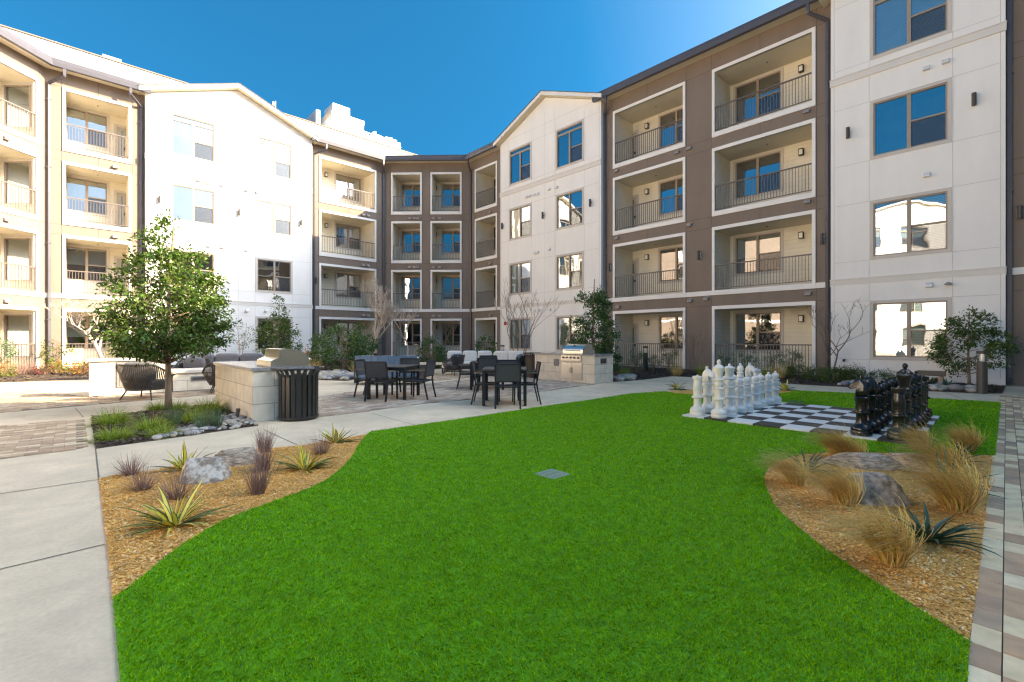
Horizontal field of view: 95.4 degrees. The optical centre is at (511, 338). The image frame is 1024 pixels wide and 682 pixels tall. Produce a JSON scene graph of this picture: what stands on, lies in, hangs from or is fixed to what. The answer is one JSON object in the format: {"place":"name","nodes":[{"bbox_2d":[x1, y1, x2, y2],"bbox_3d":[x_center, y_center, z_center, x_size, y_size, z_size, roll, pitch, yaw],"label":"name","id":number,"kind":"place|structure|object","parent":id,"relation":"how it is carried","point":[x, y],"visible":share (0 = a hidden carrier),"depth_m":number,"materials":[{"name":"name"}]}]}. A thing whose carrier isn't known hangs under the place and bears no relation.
{"place":"outdoors","nodes":[
{"label":"outdoors","id":0,"kind":"place"},
{"bbox_2d":[0,26,52,369],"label":"apartment building","id":1,"kind":"structure","parent":0,"point":[23,64],"depth_m":20.31,"materials":[{"name":"paint"}]},
{"bbox_2d":[0,418,87,458],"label":"terrace paving","id":2,"kind":"structure","parent":0,"point":[15,439],"depth_m":6.30,"materials":[{"name":"stone"}]},
{"bbox_2d":[0,389,214,412],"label":"fireside paving","id":3,"kind":"structure","parent":0,"point":[13,401],"depth_m":10.33,"materials":[{"name":"concrete"}]},
{"bbox_2d":[115,362,174,400],"bbox_3d":[-8.248,0.929,10.456,1.098,0.854,0.909,0,0,-3],"label":"lounge chair","id":4,"kind":"object","parent":3,"relation":"on","point":[133,377],"visible":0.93,"depth_m":10.18,"materials":[{"name":"wicker"}]},
{"bbox_2d":[0,24,416,154],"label":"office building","id":5,"kind":"structure","parent":0,"point":[336,122],"depth_m":39.62,"materials":[{"name":"white"}]},
{"bbox_2d":[0,0,792,154],"label":"sky","id":6,"kind":"structure","parent":0,"point":[432,77],"materials":[{"name":"blue"}]},
{"bbox_2d":[385,155,469,357],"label":"apartment building","id":7,"kind":"structure","parent":0,"point":[427,236],"depth_m":31.97,"materials":[{"name":"paint"}]},
{"bbox_2d":[318,377,595,416],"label":"patio pavement","id":8,"kind":"structure","parent":0,"point":[349,403],"depth_m":10.98,"materials":[{"name":"concrete"}]},
{"bbox_2d":[364,361,397,401],"bbox_3d":[-2.847,0.915,10.146,0.532,0.877,0.578,0,0,12],"label":"dining chair","id":9,"kind":"object","parent":8,"relation":"on","point":[376,369],"visible":0.95,"depth_m":9.92,"materials":[{"name":"black metal"}]},
{"bbox_2d":[367,364,419,399],"bbox_3d":[-2.700,0.980,10.680,0.900,0.740,0.936,0,0,9],"label":"dining table","id":10,"kind":"object","parent":8,"relation":"on","point":[399,367],"visible":0.58,"depth_m":10.30,"materials":[{"name":"metal"}]},
{"bbox_2d":[406,360,436,399],"bbox_3d":[-2.066,0.915,10.513,0.578,0.877,0.532,0,0,12],"label":"dining chair","id":11,"kind":"object","parent":8,"relation":"on","point":[429,369],"visible":0.84,"depth_m":10.47,"materials":[{"name":"black metal"}]},
{"bbox_2d":[0,369,1023,681],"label":"ground","id":12,"kind":"structure","parent":0,"point":[56,615],"depth_m":3.92,"materials":[{"name":"concrete"}]},
{"bbox_2d":[45,57,150,368],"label":"apartment building","id":13,"kind":"structure","parent":12,"relation":"on","point":[94,170],"depth_m":22.40,"materials":[{"name":"paint"}]},
{"bbox_2d":[86,358,214,396],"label":"fireplace wall","id":14,"kind":"structure","parent":12,"relation":"on","point":[104,379],"depth_m":11.05,"materials":[{"name":"concrete"}]},
{"bbox_2d":[92,406,257,448],"bbox_3d":[-5.587,1.345,7.645,1.924,0.014,3.469,0,0,-43],"label":"planting bed","id":15,"kind":"object","parent":12,"relation":"on","point":[111,445],"visible":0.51,"depth_m":6.48,"materials":[{"name":"brown soil"}]},
{"bbox_2d":[80,420,139,444],"bbox_3d":[-5.295,1.222,6.217,0.759,0.265,0.727,0,0,-40],"label":"sedge mound","id":16,"kind":"object","parent":15,"relation":"on","point":[110,435],"visible":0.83,"depth_m":6.17,"materials":[{"name":"plant"}]},
{"bbox_2d":[84,406,138,428],"bbox_3d":[-6.332,1.194,7.356,0.836,0.321,0.873,0,0,0],"label":"sedge mound","id":17,"kind":"object","parent":15,"relation":"on","point":[115,419],"visible":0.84,"depth_m":7.31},
{"bbox_2d":[120,411,178,431],"bbox_3d":[-5.375,1.209,6.918,0.800,0.292,0.835,0,0,20],"label":"sedge mound","id":18,"kind":"object","parent":15,"relation":"on","point":[145,425],"visible":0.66,"depth_m":6.87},
{"bbox_2d":[83,208,240,409],"bbox_3d":[-6.484,-0.555,8.741,2.282,3.871,2.332,0,0,0],"label":"evergreen tree","id":19,"kind":"object","parent":15,"relation":"on","point":[183,300],"visible":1,"depth_m":8.41,"materials":[{"name":"green plant"}]},
{"bbox_2d":[90,405,252,446],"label":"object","id":20,"kind":"object","parent":15,"relation":"on","point":[136,438],"visible":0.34,"depth_m":7.18,"materials":[{"name":"plant"}]},
{"bbox_2d":[151,413,258,439],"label":"river pebbles","id":21,"kind":"object","parent":15,"relation":"on","point":[193,429],"visible":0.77,"depth_m":6.87,"materials":[{"name":"stone"}]},
{"bbox_2d":[179,353,263,365],"bbox_3d":[-9.739,0.921,15.829,2.400,0.858,0.860,0,0,-16],"label":"sofa","id":22,"kind":"object","parent":12,"relation":"on","point":[235,357],"visible":0.19,"depth_m":15.99,"materials":[{"name":"fabric"}]},
{"bbox_2d":[0,358,444,382],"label":"planting bed","id":23,"kind":"object","parent":12,"relation":"on","point":[55,378],"visible":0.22,"depth_m":16.16,"materials":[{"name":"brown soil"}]},
{"bbox_2d":[32,338,79,365],"bbox_3d":[-19.092,0.652,19.504,1.545,1.461,1.494,0,0,0],"label":"shrub","id":24,"kind":"object","parent":23,"relation":"on","point":[64,352],"visible":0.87,"depth_m":19.40,"materials":[{"name":"green plant"}]},
{"bbox_2d":[40,290,131,357],"bbox_3d":[-17.102,-0.357,19.319,2.474,3.504,2.844,0,0,19],"label":"bare tree","id":25,"kind":"object","parent":23,"relation":"on","point":[96,346],"visible":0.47,"depth_m":19.13,"materials":[{"name":"brown plant"}]},
{"bbox_2d":[252,294,303,355],"bbox_3d":[-12.051,-0.477,23.952,2.518,3.715,2.387,0,0,0],"label":"evergreen tree","id":26,"kind":"object","parent":23,"relation":"on","point":[281,329],"visible":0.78,"depth_m":23.86,"materials":[{"name":"green plant"}]},
{"bbox_2d":[307,328,340,369],"bbox_3d":[-8.134,0.468,20.208,1.473,1.956,1.579,0,0,0],"label":"shrub","id":27,"kind":"object","parent":23,"relation":"on","point":[315,357],"visible":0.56,"depth_m":19.92,"materials":[{"name":"green plant"}]},
{"bbox_2d":[318,369,353,379],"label":"river pebbles","id":28,"kind":"object","parent":23,"relation":"on","point":[335,373],"visible":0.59,"depth_m":15.86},
{"bbox_2d":[315,321,371,370],"bbox_3d":[-6.849,0.306,18.963,2.260,2.323,2.281,0,0,0],"label":"shrub","id":29,"kind":"object","parent":23,"relation":"on","point":[354,344],"visible":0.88,"depth_m":18.92,"materials":[{"name":"green plant"}]},
{"bbox_2d":[357,278,404,355],"bbox_3d":[-6.556,-0.888,23.127,2.328,4.566,1.585,0,0,41],"label":"bare tree","id":30,"kind":"object","parent":23,"relation":"on","point":[386,310],"visible":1,"depth_m":23.00,"materials":[{"name":"brown plant"}]},
{"bbox_2d":[416,333,446,367],"bbox_3d":[-3.722,0.611,21.578,1.620,1.823,1.474,0,0,0],"label":"shrub","id":31,"kind":"object","parent":23,"relation":"on","point":[438,352],"visible":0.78,"depth_m":21.45,"materials":[{"name":"green plant"}]},
{"bbox_2d":[138,83,318,364],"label":"apartment building","id":32,"kind":"structure","parent":12,"relation":"on","point":[228,174],"depth_m":25.61,"materials":[{"name":"paint"}]},
{"bbox_2d":[170,182,215,226],"bbox_3d":[-16.837,-6.975,24.510,2.006,1.970,0.825,0,0,-43],"label":"window","id":33,"kind":"structure","parent":32,"relation":"in","point":[192,204],"depth_m":24.56,"materials":[{"name":"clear glass"}]},
{"bbox_2d":[170,111,215,164],"bbox_3d":[-16.837,-10.435,24.510,2.006,2.210,0.825,0,0,-43],"label":"window","id":34,"kind":"structure","parent":32,"relation":"in","point":[191,137],"depth_m":24.43,"materials":[{"name":"clear glass"}]},
{"bbox_2d":[174,248,215,288],"bbox_3d":[-16.837,-3.635,24.510,2.006,1.970,0.825,0,0,-43],"label":"window","id":35,"kind":"structure","parent":32,"relation":"in","point":[212,264],"depth_m":24.84,"materials":[{"name":"clear glass"}]},
{"bbox_2d":[255,316,292,350],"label":"window","id":36,"kind":"structure","parent":32,"relation":"in","point":[257,318],"depth_m":27.21,"materials":[{"name":"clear glass"}]},
{"bbox_2d":[255,257,292,293],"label":"window","id":37,"kind":"structure","parent":32,"relation":"in","point":[271,275],"depth_m":27.29,"materials":[{"name":"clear glass"}]},
{"bbox_2d":[255,198,292,237],"bbox_3d":[-13.993,-6.975,27.188,1.993,1.970,0.825,0,0,-43],"label":"window","id":38,"kind":"structure","parent":32,"relation":"in","point":[271,217],"depth_m":26.98,"materials":[{"name":"clear glass"}]},
{"bbox_2d":[255,134,292,180],"bbox_3d":[-13.993,-10.435,27.188,1.993,2.210,0.825,0,0,-43],"label":"window","id":39,"kind":"structure","parent":32,"relation":"in","point":[273,157],"depth_m":27.11,"materials":[{"name":"clear glass"}]},
{"bbox_2d":[99,433,366,595],"bbox_3d":[-2.858,1.345,4.562,2.214,0.014,4.316,0,0,0],"label":"planting bed","id":40,"kind":"object","parent":12,"relation":"on","point":[216,492],"visible":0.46,"depth_m":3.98,"materials":[{"name":"wood"}]},
{"bbox_2d":[107,451,152,476],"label":"purple grass","id":41,"kind":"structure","parent":40,"relation":"on","point":[126,472],"depth_m":4.55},
{"bbox_2d":[111,460,165,493],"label":"purple grass","id":42,"kind":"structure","parent":40,"relation":"on","point":[141,485],"depth_m":4.14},
{"bbox_2d":[147,465,206,503],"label":"purple grass","id":43,"kind":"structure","parent":40,"relation":"on","point":[179,492],"depth_m":3.90,"materials":[{"name":"plant"}]},
{"bbox_2d":[115,477,239,537],"bbox_3d":[-2.459,1.207,3.340,0.650,0.287,0.732,0,0,27],"label":"yucca","id":44,"kind":"object","parent":40,"relation":"on","point":[170,518],"visible":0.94,"depth_m":3.36,"materials":[{"name":"plant"}]},
{"bbox_2d":[179,457,231,484],"bbox_3d":[-2.970,1.247,4.501,0.505,0.231,0.511,0,0,-14],"label":"boulder","id":45,"kind":"object","parent":40,"relation":"on","point":[216,469],"visible":0.73,"depth_m":4.38,"materials":[{"name":"stone"}]},
{"bbox_2d":[213,447,265,466],"bbox_3d":[-2.931,1.260,5.025,0.583,0.180,0.411,0,0,16],"label":"boulder","id":46,"kind":"object","parent":40,"relation":"on","point":[234,457],"visible":0.52,"depth_m":4.93,"materials":[{"name":"stone"}]},
{"bbox_2d":[236,455,276,495],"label":"purple grass","id":47,"kind":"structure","parent":40,"relation":"on","point":[258,486],"depth_m":4.00,"materials":[{"name":"plant"}]},
{"bbox_2d":[245,440,277,471],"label":"purple grass","id":48,"kind":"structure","parent":40,"relation":"on","point":[262,460],"depth_m":4.71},
{"bbox_2d":[275,442,334,473],"bbox_3d":[-2.112,1.198,4.788,0.680,0.303,0.613,0,0,0],"label":"yucca","id":49,"kind":"object","parent":40,"relation":"on","point":[303,462],"visible":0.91,"depth_m":4.75,"materials":[{"name":"plant"}]},
{"bbox_2d":[213,361,312,421],"bbox_3d":[-4.792,0.910,8.834,0.980,0.880,2.780,0,0,-43],"label":"grill counter","id":50,"kind":"object","parent":12,"relation":"on","point":[249,389],"visible":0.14,"depth_m":7.79,"materials":[{"name":"stone"}]},
{"bbox_2d":[257,348,314,367],"bbox_3d":[-4.013,0.435,8.276,0.770,0.540,0.800,0,0,-43],"label":"gas grill","id":51,"kind":"object","parent":50,"relation":"on","point":[276,357],"visible":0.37,"depth_m":7.98,"materials":[{"name":"metal"}]},
{"bbox_2d":[271,366,324,420],"bbox_3d":[-3.610,0.904,7.883,0.828,0.852,0.828,0,0,0],"label":"litter bin","id":52,"kind":"object","parent":12,"relation":"on","point":[298,396],"visible":0.91,"depth_m":7.63,"materials":[{"name":"metal"}]},
{"bbox_2d":[310,135,384,360],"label":"apartment building","id":53,"kind":"structure","parent":12,"relation":"on","point":[348,220],"depth_m":31.05,"materials":[{"name":"paint"}]},
{"bbox_2d":[354,356,426,384],"bbox_3d":[-3.635,0.920,13.970,1.960,0.860,0.860,0,0,4],"label":"sofa","id":54,"kind":"object","parent":12,"relation":"on","point":[392,359],"visible":0.38,"depth_m":13.55,"materials":[{"name":"fabric"}]},
{"bbox_2d":[445,351,491,371],"bbox_3d":[-1.766,0.921,19.430,2.000,0.858,0.860,0,0,-4],"label":"sofa","id":55,"kind":"object","parent":12,"relation":"on","point":[470,356],"visible":0.42,"depth_m":19.54,"materials":[{"name":"fabric"}]},
{"bbox_2d":[465,141,499,354],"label":"apartment building","id":56,"kind":"structure","parent":12,"relation":"on","point":[484,182],"depth_m":31.44,"materials":[{"name":"paint"}]},
{"bbox_2d":[482,367,526,405],"bbox_3d":[-0.147,0.980,9.800,0.900,0.740,0.936,0,0,1],"label":"dining table","id":57,"kind":"object","parent":12,"relation":"on","point":[485,379],"visible":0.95,"depth_m":9.36,"materials":[{"name":"metal"}]},
{"bbox_2d":[494,364,521,408],"bbox_3d":[-0.080,0.915,9.245,0.532,0.877,0.578,0,0,0],"label":"dining chair","id":58,"kind":"object","parent":12,"relation":"on","point":[507,372],"visible":0.98,"depth_m":9.01,"materials":[{"name":"black metal"}]},
{"bbox_2d":[495,267,562,351],"bbox_3d":[0.804,-0.909,20.718,3.254,4.601,2.223,0,0,0],"label":"bare tree","id":59,"kind":"object","parent":12,"relation":"on","point":[510,330],"visible":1,"depth_m":20.28,"materials":[{"name":"brown plant"}]},
{"bbox_2d":[492,90,608,354],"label":"apartment building","id":60,"kind":"structure","parent":12,"relation":"on","point":[549,144],"depth_m":26.07,"materials":[{"name":"paint"}]},
{"bbox_2d":[509,317,531,350],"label":"window","id":61,"kind":"structure","parent":60,"relation":"in","point":[522,339],"depth_m":28.12,"materials":[{"name":"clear glass"}]},
{"bbox_2d":[509,260,531,295],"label":"window","id":62,"kind":"structure","parent":60,"relation":"in","point":[523,269],"depth_m":28.12,"materials":[{"name":"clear glass"}]},
{"bbox_2d":[509,202,531,240],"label":"window","id":63,"kind":"structure","parent":60,"relation":"in","point":[520,217],"depth_m":28.12,"materials":[{"name":"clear glass"}]},
{"bbox_2d":[509,141,531,186],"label":"window","id":64,"kind":"structure","parent":60,"relation":"in","point":[520,157],"depth_m":28.36,"materials":[{"name":"clear glass"}]},
{"bbox_2d":[555,314,583,351],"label":"window","id":65,"kind":"structure","parent":60,"relation":"in","point":[563,333],"depth_m":25.56,"materials":[{"name":"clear glass"}]},
{"bbox_2d":[555,251,583,290],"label":"window","id":66,"kind":"structure","parent":60,"relation":"in","point":[569,267],"depth_m":25.35,"materials":[{"name":"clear glass"}]},
{"bbox_2d":[555,187,583,230],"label":"window","id":67,"kind":"structure","parent":60,"relation":"in","point":[569,206],"depth_m":25.64,"materials":[{"name":"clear glass"}]},
{"bbox_2d":[555,118,583,169],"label":"window","id":68,"kind":"structure","parent":60,"relation":"in","point":[569,139],"depth_m":25.59,"materials":[{"name":"clear glass"}]},
{"bbox_2d":[111,390,1001,681],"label":"lawn base","id":69,"kind":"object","parent":12,"relation":"on","point":[457,595],"visible":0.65,"depth_m":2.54,"materials":[{"name":"plant"}]},
{"bbox_2d":[682,402,939,444],"bbox_3d":[5.079,1.322,7.940,3.050,0.036,3.050,0,0,-43],"label":"chess board","id":70,"kind":"object","parent":69,"relation":"on","point":[792,416],"visible":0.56,"depth_m":7.63,"materials":[{"name":"multicoloured tile"}]},
{"bbox_2d":[690,375,704,415],"bbox_3d":[3.180,0.958,7.984,0.248,0.690,0.248,0,0,43],"label":"chess rook","id":71,"kind":"object","parent":70,"relation":"on","point":[697,409],"visible":1,"depth_m":7.92,"materials":[{"name":"plastic"}]},
{"bbox_2d":[702,366,714,412],"bbox_3d":[3.466,0.890,8.267,0.247,0.825,0.247,0,0,-1],"label":"chess knight","id":72,"kind":"object","parent":70,"relation":"on","point":[708,375],"visible":0.84,"depth_m":8.21,"materials":[{"name":"plastic"}]},
{"bbox_2d":[711,360,726,418],"bbox_3d":[3.429,0.822,7.715,0.248,0.962,0.248,0,0,42],"label":"chess king","id":73,"kind":"object","parent":70,"relation":"on","point":[718,411],"visible":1,"depth_m":7.66,"materials":[{"name":"plastic"}]},
{"bbox_2d":[723,364,737,415],"bbox_3d":[3.723,0.862,7.971,0.248,0.882,0.248,0,0,-43],"label":"chess queen","id":74,"kind":"object","parent":70,"relation":"on","point":[729,407],"visible":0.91,"depth_m":7.91,"materials":[{"name":"plastic"}]},
{"bbox_2d":[734,376,746,413],"bbox_3d":[4.021,0.979,8.231,0.234,0.648,0.234,0,0,38],"label":"chess pawn","id":75,"kind":"object","parent":70,"relation":"on","point":[739,396],"visible":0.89,"depth_m":8.17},
{"bbox_2d":[848,374,872,436],"bbox_3d":[4.750,0.890,6.329,0.247,0.825,0.247,0,0,13],"label":"chess knight","id":76,"kind":"object","parent":70,"relation":"on","point":[860,427],"visible":0.99,"depth_m":6.27,"materials":[{"name":"plastic"}]},
{"bbox_2d":[864,373,880,432],"bbox_3d":[5.052,0.890,6.573,0.247,0.825,0.247,0,0,-10],"label":"chess knight","id":77,"kind":"object","parent":70,"relation":"on","point":[873,423],"visible":0.59,"depth_m":6.51,"materials":[{"name":"plastic"}]},
{"bbox_2d":[886,386,910,440],"bbox_3d":[5.017,0.958,6.043,0.248,0.690,0.248,0,0,-37],"label":"chess rook","id":78,"kind":"object","parent":70,"relation":"on","point":[898,415],"visible":0.9,"depth_m":5.99,"materials":[{"name":"plastic"}]},
{"bbox_2d":[896,370,915,432],"bbox_3d":[5.299,0.862,6.293,0.248,0.882,0.248,0,0,44],"label":"chess queen","id":79,"kind":"object","parent":70,"relation":"on","point":[904,378],"visible":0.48,"depth_m":6.23,"materials":[{"name":"plastic"}]},
{"bbox_2d":[534,352,613,383],"bbox_3d":[1.967,0.910,15.217,1.033,0.880,2.550,0,0,-43],"label":"grill counter","id":80,"kind":"object","parent":12,"relation":"on","point":[596,368],"visible":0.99,"depth_m":14.55,"materials":[{"name":"stone"}]},
{"bbox_2d":[561,362,581,379],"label":"cabinet doors","id":81,"kind":"structure","parent":80,"relation":"in","point":[566,368],"depth_m":14.62,"materials":[{"name":"metal"}]},
{"bbox_2d":[561,344,594,360],"bbox_3d":[2.095,0.435,14.864,0.770,0.540,0.800,0,0,-43],"label":"gas grill","id":82,"kind":"object","parent":80,"relation":"on","point":[577,349],"visible":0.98,"depth_m":14.66,"materials":[{"name":"metal"}]},
{"bbox_2d":[565,279,622,357],"bbox_3d":[2.853,-0.365,16.279,2.062,3.491,2.070,0,0,0],"label":"evergreen tree","id":83,"kind":"object","parent":12,"relation":"on","point":[598,299],"visible":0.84,"depth_m":15.99,"materials":[{"name":"green plant"}]},
{"bbox_2d":[592,0,830,375],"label":"apartment building","id":84,"kind":"structure","parent":12,"relation":"on","point":[717,190],"depth_m":20.00,"materials":[{"name":"paint"}]},
{"bbox_2d":[613,366,1004,393],"bbox_3d":[6.627,1.345,16.240,7.308,0.014,14.380,0,0,-42],"label":"planting bed","id":85,"kind":"object","parent":12,"relation":"on","point":[799,379],"visible":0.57,"depth_m":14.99,"materials":[{"name":"brown wood"}]},
{"bbox_2d":[807,299,869,377],"bbox_3d":[10.790,-0.009,15.337,1.950,2.799,1.692,0,0,-41],"label":"bare tree","id":86,"kind":"object","parent":85,"relation":"on","point":[826,330],"visible":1,"depth_m":15.41,"materials":[{"name":"brown plant"}]},
{"bbox_2d":[837,380,975,392],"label":"river pebbles","id":87,"kind":"object","parent":85,"relation":"on","point":[956,387],"visible":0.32,"depth_m":12.11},
{"bbox_2d":[924,304,1023,384],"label":"evergreen tree","id":88,"kind":"object","parent":85,"relation":"on","point":[993,347],"visible":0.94,"depth_m":12.80,"materials":[{"name":"green plant"}]},
{"bbox_2d":[976,351,987,393],"bbox_3d":[11.618,0.823,11.509,0.208,1.055,0.208,0,0,0],"label":"bollard light","id":89,"kind":"object","parent":85,"relation":"on","point":[981,376],"visible":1,"depth_m":11.45,"materials":[{"name":"grey metal"}]},
{"bbox_2d":[763,452,994,641],"bbox_3d":[3.232,1.345,4.284,4.814,0.014,1.607,0,0,-43],"label":"planting bed","id":90,"kind":"object","parent":12,"relation":"on","point":[914,513],"visible":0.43,"depth_m":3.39,"materials":[{"name":"wood"}]},
{"bbox_2d":[750,444,810,485],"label":"feather grass","id":91,"kind":"object","parent":90,"relation":"on","point":[788,473],"depth_m":4.28,"materials":[{"name":"plant"}]},
{"bbox_2d":[784,448,865,508],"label":"feather grass","id":92,"kind":"object","parent":90,"relation":"on","point":[846,491],"depth_m":3.69,"materials":[{"name":"plant"}]},
{"bbox_2d":[814,429,868,452],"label":"feather grass","id":93,"kind":"object","parent":90,"relation":"on","point":[855,448],"depth_m":5.09,"materials":[{"name":"plant"}]},
{"bbox_2d":[820,452,910,470],"bbox_3d":[3.674,1.268,4.867,0.841,0.165,0.282,0,0,14],"label":"boulder","id":94,"kind":"object","parent":90,"relation":"on","point":[868,461],"visible":0.77,"depth_m":4.80,"materials":[{"name":"stone"}]},
{"bbox_2d":[824,472,912,506],"bbox_3d":[2.983,1.244,3.895,0.638,0.264,0.447,0,0,17],"label":"boulder","id":95,"kind":"object","parent":90,"relation":"on","point":[887,491],"visible":0.48,"depth_m":3.77,"materials":[{"name":"stone"}]},
{"bbox_2d":[807,490,933,567],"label":"feather grass","id":96,"kind":"object","parent":90,"relation":"on","point":[892,547],"depth_m":2.72,"materials":[{"name":"plant"}]},
{"bbox_2d":[888,453,934,472],"bbox_3d":[4.134,1.264,4.839,0.578,0.173,0.382,0,0,29],"label":"boulder","id":97,"kind":"object","parent":90,"relation":"on","point":[893,456],"visible":0.38,"depth_m":4.74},
{"bbox_2d":[885,428,968,474],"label":"feather grass","id":98,"kind":"object","parent":90,"relation":"on","point":[941,455],"depth_m":4.54,"materials":[{"name":"plant"}]},
{"bbox_2d":[878,445,994,513],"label":"feather grass","id":99,"kind":"object","parent":90,"relation":"on","point":[954,494],"depth_m":3.57,"materials":[{"name":"plant"}]},
{"bbox_2d":[881,493,1006,559],"bbox_3d":[2.812,1.199,3.078,0.612,0.302,0.703,0,0,40],"label":"yucca","id":100,"kind":"object","parent":90,"relation":"on","point":[937,537],"visible":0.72,"depth_m":3.04,"materials":[{"name":"plant"}]},
{"bbox_2d":[819,0,1006,385],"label":"apartment building","id":101,"kind":"structure","parent":12,"relation":"on","point":[918,171],"depth_m":14.83,"materials":[{"name":"paint"}]},
{"bbox_2d":[870,297,951,361],"bbox_3d":[12.970,-0.295,15.149,0.825,1.970,2.009,0,0,-43],"label":"window","id":102,"kind":"structure","parent":101,"relation":"in","point":[899,328],"depth_m":14.94,"materials":[{"name":"clear glass"}]},
{"bbox_2d":[870,187,951,259],"bbox_3d":[12.970,-3.635,15.149,0.825,1.970,2.009,0,0,-43],"label":"window","id":103,"kind":"structure","parent":101,"relation":"in","point":[920,223],"depth_m":14.87,"materials":[{"name":"clear glass"}]},
{"bbox_2d":[870,77,951,159],"bbox_3d":[12.970,-6.975,15.149,0.825,1.970,2.009,0,0,-43],"label":"window","id":104,"kind":"structure","parent":101,"relation":"in","point":[920,117],"depth_m":15.09,"materials":[{"name":"blue glass"}]},
{"bbox_2d":[870,0,951,60],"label":"window","id":105,"kind":"structure","parent":101,"relation":"in","point":[895,25],"depth_m":15.05,"materials":[{"name":"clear glass"}]},
{"bbox_2d":[968,394,1023,681],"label":"paver walk","id":106,"kind":"structure","parent":12,"relation":"on","point":[984,665],"depth_m":2.69,"materials":[{"name":"concrete"}]},
{"bbox_2d":[1006,0,1023,385],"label":"apartment building","id":107,"kind":"structure","parent":12,"relation":"on","point":[1015,172],"depth_m":13.39,"materials":[{"name":"paint"}]},
{"bbox_2d":[796,420,852,455],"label":"feather grass","id":108,"kind":"object","parent":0,"point":[832,448],"depth_m":5.21,"materials":[{"name":"plant"}]},
{"bbox_2d":[883,419,935,450],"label":"feather grass","id":109,"kind":"object","parent":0,"point":[909,435],"depth_m":5.53,"materials":[{"name":"plant"}]},
{"bbox_2d":[930,418,990,452],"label":"feather grass","id":110,"kind":"object","parent":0,"point":[967,439],"depth_m":5.43,"materials":[{"name":"plant"}]},
{"bbox_2d":[970,397,1023,681],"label":"paver walk bedding","id":111,"kind":"object","parent":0,"point":[1003,549],"visible":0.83,"depth_m":2.95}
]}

